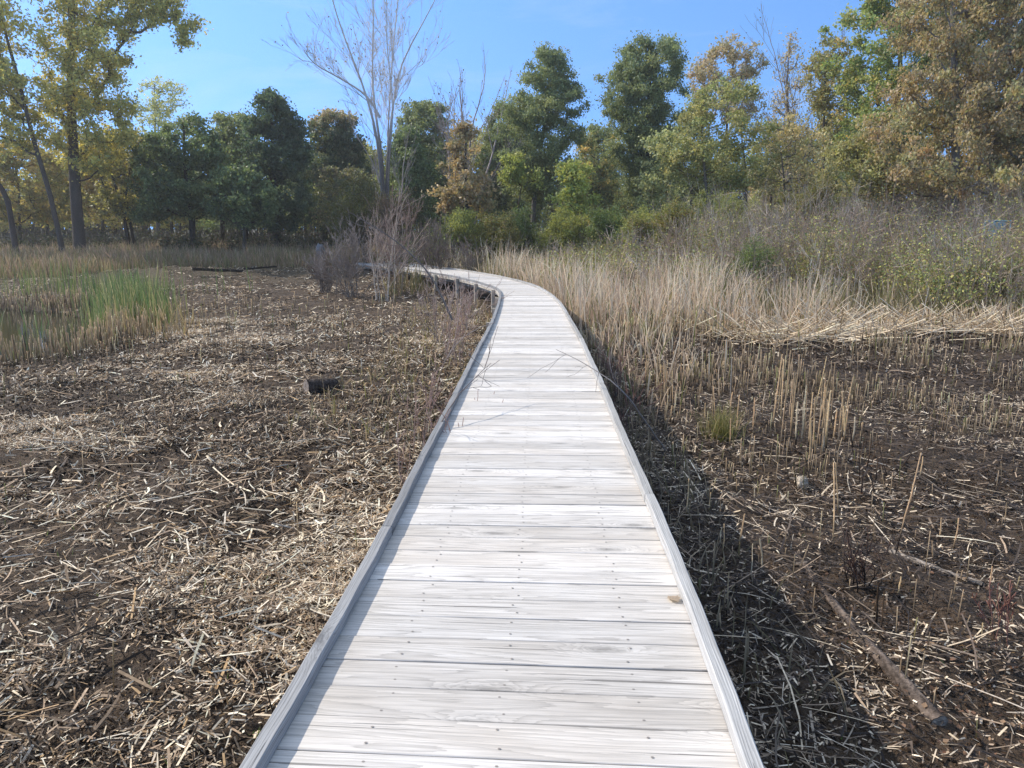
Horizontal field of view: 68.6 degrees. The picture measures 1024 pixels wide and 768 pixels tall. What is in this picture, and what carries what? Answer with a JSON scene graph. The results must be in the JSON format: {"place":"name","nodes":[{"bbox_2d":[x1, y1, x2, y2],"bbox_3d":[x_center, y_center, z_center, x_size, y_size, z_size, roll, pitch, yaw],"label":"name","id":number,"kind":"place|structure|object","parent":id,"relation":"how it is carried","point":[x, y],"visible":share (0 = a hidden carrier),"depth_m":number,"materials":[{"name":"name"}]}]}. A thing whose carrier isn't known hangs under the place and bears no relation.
{"place":"outdoors","nodes":[
{"label":"outdoors","id":0,"kind":"place"},
{"bbox_2d":[0,309,106,362],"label":"pond water","id":1,"kind":"structure","parent":0,"point":[8,326],"depth_m":19.25,"materials":[{"name":"black liquid"}]},
{"bbox_2d":[0,0,1021,228],"label":"sky","id":2,"kind":"structure","parent":0,"point":[232,62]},
{"bbox_2d":[0,229,1023,767],"bbox_3d":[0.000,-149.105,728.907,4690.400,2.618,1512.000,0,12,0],"label":"ground","id":3,"kind":"structure","parent":0,"point":[286,279],"depth_m":6.07,"materials":[{"name":"peat soil"}]},
{"bbox_2d":[0,148,19,253],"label":"cottonwood tree","id":4,"kind":"object","parent":3,"relation":"on","point":[12,227],"visible":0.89,"depth_m":43.00,"materials":[{"name":"brown plant"}]},
{"bbox_2d":[0,0,64,252],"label":"cottonwood tree","id":5,"kind":"object","parent":3,"relation":"on","point":[13,88],"visible":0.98,"depth_m":40.74,"materials":[{"name":"green plant"}]},
{"bbox_2d":[0,136,88,241],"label":"maple tree","id":6,"kind":"object","parent":3,"relation":"on","point":[28,206],"visible":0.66,"depth_m":55.49,"materials":[{"name":"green plant"}]},
{"bbox_2d":[12,151,88,237],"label":"understorey tree","id":7,"kind":"object","parent":3,"relation":"on","point":[62,206],"visible":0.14,"depth_m":59.78,"materials":[{"name":"green plant"}]},
{"bbox_2d":[6,154,100,236],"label":"distant tree","id":8,"kind":"object","parent":3,"relation":"on","point":[86,223],"visible":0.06,"depth_m":77.09,"materials":[{"name":"green plant"}]},
{"bbox_2d":[69,137,137,235],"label":"maple tree","id":9,"kind":"object","parent":3,"relation":"on","point":[90,186],"visible":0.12,"depth_m":63.31,"materials":[{"name":"green plant"}]},
{"bbox_2d":[63,127,150,247],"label":"maple tree","id":10,"kind":"object","parent":3,"relation":"on","point":[122,202],"visible":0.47,"depth_m":47.06,"materials":[{"name":"green plant"}]},
{"bbox_2d":[1,0,213,251],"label":"cottonwood tree","id":11,"kind":"object","parent":3,"relation":"on","point":[71,102],"visible":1,"depth_m":41.78,"materials":[{"name":"green plant"}]},
{"bbox_2d":[69,180,161,237],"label":"distant tree","id":12,"kind":"object","parent":3,"relation":"on","point":[115,225],"visible":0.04,"depth_m":72.91,"materials":[{"name":"green plant"}]},
{"bbox_2d":[0,255,252,343],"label":"green cattails","id":13,"kind":"object","parent":3,"relation":"on","point":[127,293],"visible":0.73,"depth_m":19.49,"materials":[{"name":"green plant"}]},
{"bbox_2d":[128,75,199,237],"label":"poplar tree","id":14,"kind":"object","parent":3,"relation":"on","point":[157,112],"visible":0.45,"depth_m":56.44,"materials":[{"name":"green plant"}]},
{"bbox_2d":[123,110,233,248],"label":"oak tree","id":15,"kind":"object","parent":3,"relation":"on","point":[172,197],"visible":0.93,"depth_m":45.40,"materials":[{"name":"green plant"}]},
{"bbox_2d":[0,224,453,252],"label":"shaded undergrowth","id":16,"kind":"object","parent":3,"relation":"on","point":[177,238],"visible":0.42,"depth_m":49.81,"materials":[{"name":"plant"}]},
{"bbox_2d":[195,177,264,233],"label":"distant tree","id":17,"kind":"object","parent":3,"relation":"on","point":[211,224],"visible":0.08,"depth_m":72.26,"materials":[{"name":"green plant"}]},
{"bbox_2d":[201,110,264,241],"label":"oak tree","id":18,"kind":"object","parent":3,"relation":"on","point":[229,125],"visible":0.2,"depth_m":52.33,"materials":[{"name":"green plant"}]},
{"bbox_2d":[199,162,284,248],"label":"oak tree","id":19,"kind":"object","parent":3,"relation":"on","point":[244,192],"visible":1,"depth_m":44.16,"materials":[{"name":"green plant"}]},
{"bbox_2d":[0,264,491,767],"bbox_3d":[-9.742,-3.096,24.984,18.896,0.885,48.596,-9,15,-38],"label":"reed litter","id":20,"kind":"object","parent":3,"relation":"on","point":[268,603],"visible":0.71,"depth_m":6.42,"materials":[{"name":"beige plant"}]},
{"bbox_2d":[218,86,321,248],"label":"oak tree","id":21,"kind":"object","parent":3,"relation":"on","point":[283,130],"visible":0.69,"depth_m":47.31,"materials":[{"name":"green plant"}]},
{"bbox_2d":[301,245,337,292],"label":"bare shrub","id":22,"kind":"object","parent":3,"relation":"on","point":[322,285],"visible":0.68,"depth_m":27.21,"materials":[{"name":"grey plant"}]},
{"bbox_2d":[303,378,338,393],"bbox_3d":[-2.808,0.027,11.042,0.475,0.252,0.238,-8,14,-35],"label":"short log","id":23,"kind":"object","parent":3,"relation":"on","point":[311,385],"visible":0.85,"depth_m":10.95,"materials":[{"name":"black wood"}]},
{"bbox_2d":[292,106,378,242],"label":"oak tree","id":24,"kind":"object","parent":3,"relation":"on","point":[337,144],"visible":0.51,"depth_m":52.69,"materials":[{"name":"green plant"}]},
{"bbox_2d":[309,162,379,240],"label":"oak tree","id":25,"kind":"object","parent":3,"relation":"on","point":[332,173],"visible":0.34,"depth_m":49.45,"materials":[{"name":"green plant"}]},
{"bbox_2d":[307,166,406,262],"bbox_3d":[-7.318,-8.272,37.395,4.566,4.995,5.883,0,12,0],"label":"leafy bush","id":26,"kind":"object","parent":3,"relation":"on","point":[337,211],"visible":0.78,"depth_m":36.60,"materials":[{"name":"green plant"}]},
{"bbox_2d":[261,0,453,252],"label":"bare tree","id":27,"kind":"object","parent":3,"relation":"on","point":[383,180],"visible":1,"depth_m":39.36,"materials":[{"name":"grey plant"}]},
{"bbox_2d":[302,208,420,296],"bbox_3d":[-5.119,-4.441,25.500,4.189,3.069,2.500,0,12,0],"label":"bare shrub","id":28,"kind":"object","parent":3,"relation":"on","point":[350,269],"visible":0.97,"depth_m":25.51,"materials":[{"name":"brown plant"}]},
{"bbox_2d":[347,107,418,225],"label":"bare tree","id":29,"kind":"object","parent":3,"relation":"on","point":[375,167],"visible":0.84,"depth_m":41.68,"materials":[{"name":"grey plant"}]},
{"bbox_2d":[286,298,493,440],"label":"dry grass","id":30,"kind":"structure","parent":3,"relation":"on","point":[400,345],"depth_m":12.13,"materials":[{"name":"beige plant"}]},
{"bbox_2d":[332,203,452,319],"bbox_3d":[-2.285,-2.312,14.296,2.277,2.218,1.000,-2,12,-10],"label":"bare whip","id":31,"kind":"object","parent":3,"relation":"on","point":[432,279],"visible":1,"depth_m":14.31,"materials":[{"name":"brown plant"}]},
{"bbox_2d":[361,184,430,301],"bbox_3d":[-3.724,-4.508,23.897,2.203,3.838,2.491,0,12,0],"label":"bare shrub","id":32,"kind":"object","parent":3,"relation":"on","point":[377,262],"visible":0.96,"depth_m":23.98,"materials":[{"name":"brown plant"}]},
{"bbox_2d":[368,187,427,260],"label":"leafy bush","id":33,"kind":"object","parent":3,"relation":"on","point":[387,205],"visible":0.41,"depth_m":35.83,"materials":[{"name":"green plant"}]},
{"bbox_2d":[381,216,433,278],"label":"bare shrub","id":34,"kind":"object","parent":3,"relation":"on","point":[402,251],"visible":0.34,"depth_m":31.98,"materials":[{"name":"grey plant"}]},
{"bbox_2d":[375,124,442,229],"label":"oak tree","id":35,"kind":"object","parent":3,"relation":"on","point":[416,173],"visible":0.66,"depth_m":47.64,"materials":[{"name":"green plant"}]},
{"bbox_2d":[370,97,461,229],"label":"elm tree","id":36,"kind":"object","parent":3,"relation":"on","point":[418,112],"visible":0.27,"depth_m":56.34,"materials":[{"name":"green plant"}]},
{"bbox_2d":[399,362,452,451],"bbox_3d":[-0.834,0.234,7.893,0.656,1.101,0.402,-8,14,-33],"label":"bare sapling","id":37,"kind":"object","parent":3,"relation":"on","point":[430,407],"visible":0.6,"depth_m":7.84,"materials":[{"name":"brown plant"}]},
{"bbox_2d":[395,396,463,482],"bbox_3d":[-0.527,0.591,6.283,1.206,1.147,0.611,-7,14,-31],"label":"bare sapling","id":38,"kind":"object","parent":3,"relation":"on","point":[397,440],"visible":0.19,"depth_m":6.10,"materials":[{"name":"brown plant"}]},
{"bbox_2d":[389,257,484,344],"bbox_3d":[-1.391,-1.609,14.809,1.038,1.777,2.114,7,14,32],"label":"bare sapling","id":39,"kind":"object","parent":3,"relation":"on","point":[435,300],"visible":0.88,"depth_m":14.91,"materials":[{"name":"brown plant"}]},
{"bbox_2d":[403,204,473,281],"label":"bare shrub","id":40,"kind":"object","parent":3,"relation":"on","point":[436,251],"visible":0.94,"depth_m":30.54,"materials":[{"name":"brown plant"}]},
{"bbox_2d":[425,205,486,261],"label":"leafy bush","id":41,"kind":"object","parent":3,"relation":"on","point":[461,222],"visible":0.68,"depth_m":34.57,"materials":[{"name":"green plant"}]},
{"bbox_2d":[442,292,476,369],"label":"bare sapling","id":42,"kind":"object","parent":3,"relation":"on","point":[456,331],"visible":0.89,"depth_m":12.62,"materials":[{"name":"brown plant"}]},
{"bbox_2d":[421,113,501,216],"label":"hickory tree","id":43,"kind":"object","parent":3,"relation":"on","point":[455,192],"visible":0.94,"depth_m":41.14,"materials":[{"name":"brown plant"}]},
{"bbox_2d":[444,235,495,270],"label":"bare shrub","id":44,"kind":"object","parent":3,"relation":"on","point":[470,259],"visible":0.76,"depth_m":29.64,"materials":[{"name":"grey plant"}]},
{"bbox_2d":[427,47,524,223],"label":"bare tree","id":45,"kind":"object","parent":3,"relation":"on","point":[447,136],"visible":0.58,"depth_m":51.63,"materials":[{"name":"grey plant"}]},
{"bbox_2d":[452,269,509,329],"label":"bare sapling","id":46,"kind":"object","parent":3,"relation":"on","point":[463,308],"visible":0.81,"depth_m":16.96,"materials":[{"name":"brown plant"}]},
{"bbox_2d":[460,126,512,219],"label":"understorey tree","id":47,"kind":"object","parent":3,"relation":"on","point":[478,139],"visible":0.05,"depth_m":64.85,"materials":[{"name":"green plant"}]},
{"bbox_2d":[466,208,528,264],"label":"leafy bush","id":48,"kind":"object","parent":3,"relation":"on","point":[504,229],"visible":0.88,"depth_m":33.90,"materials":[{"name":"green plant"}]},
{"bbox_2d":[239,262,763,767],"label":"boardwalk","id":49,"kind":"structure","parent":3,"relation":"on","point":[519,576],"depth_m":3.19,"materials":[{"name":"grey wood"}]},
{"bbox_2d":[0,135,1022,239],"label":"distant wood","id":50,"kind":"object","parent":3,"relation":"on","point":[95,230],"visible":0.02,"depth_m":85.06,"materials":[{"name":"green plant"}]},
{"bbox_2d":[0,284,1023,740],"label":"reed stubble","id":51,"kind":"object","parent":3,"relation":"on","point":[50,302],"visible":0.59,"depth_m":13.12,"materials":[{"name":"beige plant"}]},
{"bbox_2d":[0,237,1023,323],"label":"dried weeds","id":52,"kind":"object","parent":3,"relation":"on","point":[212,255],"visible":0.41,"depth_m":35.52,"materials":[{"name":"beige plant"}]},
{"bbox_2d":[475,100,549,225],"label":"elm tree","id":53,"kind":"object","parent":3,"relation":"on","point":[503,201],"visible":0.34,"depth_m":57.05,"materials":[{"name":"green plant"}]},
{"bbox_2d":[494,202,540,254],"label":"leafy bush","id":54,"kind":"object","parent":3,"relation":"on","point":[521,221],"visible":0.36,"depth_m":36.17,"materials":[{"name":"green plant"}]},
{"bbox_2d":[496,150,549,208],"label":"sumac tree","id":55,"kind":"object","parent":3,"relation":"on","point":[513,170],"visible":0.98,"depth_m":44.27,"materials":[{"name":"green plant"}]},
{"bbox_2d":[35,396,1023,767],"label":"fallen leaves","id":56,"kind":"object","parent":3,"relation":"on","point":[921,650],"visible":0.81,"depth_m":3.82,"materials":[{"name":"brown plant"}]},
{"bbox_2d":[487,40,594,224],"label":"elm tree","id":57,"kind":"object","parent":3,"relation":"on","point":[529,112],"visible":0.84,"depth_m":45.78,"materials":[{"name":"green plant"}]},
{"bbox_2d":[532,207,596,257],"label":"leafy bush","id":58,"kind":"object","parent":3,"relation":"on","point":[564,230],"visible":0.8,"depth_m":33.79,"materials":[{"name":"green plant"}]},
{"bbox_2d":[544,158,602,223],"bbox_3d":[3.354,-9.191,39.798,2.620,5.480,3.008,-10,15,-40],"label":"sumac tree","id":59,"kind":"object","parent":3,"relation":"on","point":[569,179],"visible":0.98,"depth_m":39.35,"materials":[{"name":"green plant"}]},
{"bbox_2d":[562,129,632,222],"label":"oak tree","id":60,"kind":"object","parent":3,"relation":"on","point":[601,183],"visible":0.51,"depth_m":55.31,"materials":[{"name":"green plant"}]},
{"bbox_2d":[377,213,820,266],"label":"leafy undergrowth","id":61,"kind":"object","parent":3,"relation":"on","point":[536,244],"visible":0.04,"depth_m":35.71,"materials":[{"name":"green plant"}]},
{"bbox_2d":[571,119,628,223],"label":"understorey tree","id":62,"kind":"object","parent":3,"relation":"on","point":[592,127],"visible":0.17,"depth_m":61.82,"materials":[{"name":"green plant"}]},
{"bbox_2d":[581,203,627,250],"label":"leafy bush","id":63,"kind":"object","parent":3,"relation":"on","point":[603,219],"visible":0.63,"depth_m":32.94,"materials":[{"name":"green plant"}]},
{"bbox_2d":[592,317,641,396],"bbox_3d":[1.492,-0.358,10.718,0.887,1.132,0.584,-5,13,-22],"label":"bare sapling","id":64,"kind":"object","parent":3,"relation":"on","point":[618,366],"visible":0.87,"depth_m":10.62,"materials":[{"name":"brown plant"}]},
{"bbox_2d":[601,373,665,438],"bbox_3d":[1.298,0.256,8.725,0.825,0.804,0.568,-5,13,-22],"label":"bare sapling","id":65,"kind":"object","parent":3,"relation":"on","point":[623,420],"visible":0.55,"depth_m":8.60,"materials":[{"name":"brown plant"}]},
{"bbox_2d":[593,29,694,216],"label":"elm tree","id":66,"kind":"object","parent":3,"relation":"on","point":[634,70],"visible":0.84,"depth_m":47.50,"materials":[{"name":"green plant"}]},
{"bbox_2d":[616,199,678,264],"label":"leafy bush","id":67,"kind":"object","parent":3,"relation":"on","point":[646,213],"visible":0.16,"depth_m":31.00,"materials":[{"name":"green plant"}]},
{"bbox_2d":[628,125,684,216],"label":"walnut tree","id":68,"kind":"object","parent":3,"relation":"on","point":[658,186],"visible":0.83,"depth_m":43.05,"materials":[{"name":"green plant"}]},
{"bbox_2d":[620,184,709,260],"bbox_3d":[6.500,-6.113,30.397,3.691,3.765,3.846,-7,13,-29],"label":"leafy bush","id":69,"kind":"object","parent":3,"relation":"on","point":[678,211],"visible":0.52,"depth_m":29.77,"materials":[{"name":"green plant"}]},
{"bbox_2d":[660,108,720,225],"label":"understorey tree","id":70,"kind":"object","parent":3,"relation":"on","point":[682,191],"visible":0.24,"depth_m":59.38,"materials":[{"name":"green plant"}]},
{"bbox_2d":[660,368,754,446],"bbox_3d":[2.415,0.274,9.292,0.964,0.554,2.359,0,12,0],"label":"reed clump","id":71,"kind":"object","parent":3,"relation":"on","point":[705,406],"visible":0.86,"depth_m":9.28,"materials":[{"name":"plant"}]},
{"bbox_2d":[649,68,793,218],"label":"maple tree","id":72,"kind":"object","parent":3,"relation":"on","point":[708,166],"visible":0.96,"depth_m":41.43,"materials":[{"name":"green plant"}]},
{"bbox_2d":[686,479,762,616],"bbox_3d":[1.553,1.079,5.521,0.561,0.420,2.229,3,12,15],"label":"reed clump","id":73,"kind":"object","parent":3,"relation":"on","point":[738,541],"visible":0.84,"depth_m":5.33,"materials":[{"name":"plant"}]},
{"bbox_2d":[692,186,759,252],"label":"leafy bush","id":74,"kind":"object","parent":3,"relation":"on","point":[733,196],"visible":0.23,"depth_m":34.15,"materials":[{"name":"green plant"}]},
{"bbox_2d":[694,400,759,443],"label":"grass tuft","id":75,"kind":"object","parent":3,"relation":"on","point":[722,430],"visible":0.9,"depth_m":8.49,"materials":[{"name":"green plant"}]},
{"bbox_2d":[431,235,1023,453],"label":"dry cattails","id":76,"kind":"object","parent":3,"relation":"on","point":[572,292],"visible":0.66,"depth_m":18.50,"materials":[{"name":"beige plant"}]},
{"bbox_2d":[684,29,774,198],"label":"maple tree","id":77,"kind":"object","parent":3,"relation":"on","point":[705,68],"visible":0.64,"depth_m":57.56,"materials":[{"name":"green plant"}]},
{"bbox_2d":[585,331,909,767],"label":"shaded grass","id":78,"kind":"structure","parent":3,"relation":"on","point":[746,653],"depth_m":5.39,"materials":[{"name":"brown plant"}]},
{"bbox_2d":[719,229,785,288],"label":"leafy bush","id":79,"kind":"object","parent":3,"relation":"on","point":[758,253],"visible":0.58,"depth_m":22.62,"materials":[{"name":"green plant"}]},
{"bbox_2d":[739,120,800,224],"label":"understorey tree","id":80,"kind":"object","parent":3,"relation":"on","point":[762,189],"visible":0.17,"depth_m":64.37,"materials":[{"name":"green plant"}]},
{"bbox_2d":[519,154,1023,317],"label":"brush thicket","id":81,"kind":"object","parent":3,"relation":"on","point":[970,250],"visible":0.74,"depth_m":24.66,"materials":[{"name":"plant"}]},
{"bbox_2d":[755,26,820,216],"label":"ash tree","id":82,"kind":"object","parent":3,"relation":"on","point":[788,52],"visible":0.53,"depth_m":51.81,"materials":[{"name":"brown plant"}]},
{"bbox_2d":[746,110,841,217],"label":"ash tree","id":83,"kind":"object","parent":3,"relation":"on","point":[792,134],"visible":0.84,"depth_m":40.09,"materials":[{"name":"green plant"}]},
{"bbox_2d":[741,7,848,215],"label":"bare tree","id":84,"kind":"object","parent":3,"relation":"on","point":[786,173],"visible":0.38,"depth_m":54.58,"materials":[{"name":"brown plant"}]},
{"bbox_2d":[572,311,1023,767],"bbox_3d":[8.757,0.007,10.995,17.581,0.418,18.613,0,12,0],"label":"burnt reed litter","id":85,"kind":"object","parent":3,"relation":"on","point":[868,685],"visible":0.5,"depth_m":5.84,"materials":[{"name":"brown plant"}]},
{"bbox_2d":[772,350,827,446],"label":"reed clump","id":86,"kind":"object","parent":3,"relation":"on","point":[793,393],"visible":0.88,"depth_m":8.86,"materials":[{"name":"plant"}]},
{"bbox_2d":[767,175,857,241],"bbox_3d":[13.290,-7.340,33.881,4.287,4.403,3.872,0,12,0],"label":"leafy bush","id":87,"kind":"object","parent":3,"relation":"on","point":[815,189],"visible":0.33,"depth_m":33.22,"materials":[{"name":"green plant"}]},
{"bbox_2d":[773,132,852,221],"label":"understorey tree","id":88,"kind":"object","parent":3,"relation":"on","point":[837,183],"visible":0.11,"depth_m":61.09,"materials":[{"name":"green plant"}]},
{"bbox_2d":[797,29,861,209],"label":"maple tree","id":89,"kind":"object","parent":3,"relation":"on","point":[821,101],"visible":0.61,"depth_m":47.03,"materials":[{"name":"green plant"}]},
{"bbox_2d":[808,363,862,461],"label":"reed clump","id":90,"kind":"object","parent":3,"relation":"on","point":[825,430],"visible":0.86,"depth_m":8.25,"materials":[{"name":"plant"}]},
{"bbox_2d":[663,287,1023,352],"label":"fallen reeds","id":91,"kind":"object","parent":3,"relation":"on","point":[848,326],"visible":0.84,"depth_m":15.99,"materials":[{"name":"plant"}]},
{"bbox_2d":[828,123,890,225],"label":"understorey tree","id":92,"kind":"object","parent":3,"relation":"on","point":[844,174],"visible":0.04,"depth_m":66.38,"materials":[{"name":"green plant"}]},
{"bbox_2d":[799,131,925,224],"bbox_3d":[15.525,-8.032,33.106,5.064,5.982,4.356,0,12,0],"label":"hawthorn tree","id":93,"kind":"object","parent":3,"relation":"on","point":[838,154],"visible":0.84,"depth_m":32.42,"materials":[{"name":"green plant"}]},
{"bbox_2d":[841,520,891,592],"bbox_3d":[2.294,1.141,4.915,0.278,0.522,0.466,0,12,0],"label":"bare sapling","id":94,"kind":"object","parent":3,"relation":"on","point":[854,572],"visible":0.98,"depth_m":4.88,"materials":[{"name":"brown plant"}]},
{"bbox_2d":[793,552,947,725],"bbox_3d":[2.030,1.417,4.503,0.117,0.073,1.927,0,12,0],"label":"driftwood log","id":95,"kind":"object","parent":3,"relation":"on","point":[889,667],"visible":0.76,"depth_m":3.98,"materials":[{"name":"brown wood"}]},
{"bbox_2d":[833,453,920,553],"bbox_3d":[2.648,0.818,5.764,0.514,0.829,0.767,0,12,0],"label":"reed clump","id":96,"kind":"object","parent":3,"relation":"on","point":[838,502],"visible":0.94,"depth_m":5.61,"materials":[{"name":"plant"}]},
{"bbox_2d":[849,423,911,495],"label":"reed clump","id":97,"kind":"object","parent":3,"relation":"on","point":[872,461],"visible":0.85,"depth_m":7.20,"materials":[{"name":"plant"}]},
{"bbox_2d":[851,112,949,230],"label":"distant tree","id":98,"kind":"object","parent":3,"relation":"on","point":[909,202],"visible":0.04,"depth_m":72.94,"materials":[{"name":"green plant"}]},
{"bbox_2d":[812,0,991,235],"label":"maple tree","id":99,"kind":"object","parent":3,"relation":"on","point":[871,11],"visible":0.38,"depth_m":43.11,"materials":[{"name":"green plant"}]},
{"bbox_2d":[888,548,983,585],"bbox_3d":[2.975,1.289,5.290,0.073,0.058,0.628,-10,15,-39],"label":"driftwood log","id":100,"kind":"object","parent":3,"relation":"on","point":[934,567],"visible":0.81,"depth_m":5.26,"materials":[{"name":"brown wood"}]},
{"bbox_2d":[849,0,1023,249],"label":"beech tree","id":101,"kind":"object","parent":3,"relation":"on","point":[959,123],"visible":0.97,"depth_m":30.47,"materials":[{"name":"brown plant"}]},
{"bbox_2d":[950,257,1023,307],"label":"leafy bush","id":102,"kind":"object","parent":3,"relation":"on","point":[992,270],"visible":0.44,"depth_m":19.64,"materials":[{"name":"green plant"}]},
{"bbox_2d":[972,577,1016,648],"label":"bare sapling","id":103,"kind":"object","parent":3,"relation":"on","point":[1003,607],"visible":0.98,"depth_m":4.26,"materials":[{"name":"brown plant"}]},
{"bbox_2d":[971,0,1023,192],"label":"beech tree","id":104,"kind":"object","parent":3,"relation":"on","point":[1011,19],"visible":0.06,"depth_m":39.70,"materials":[{"name":"brown plant"}]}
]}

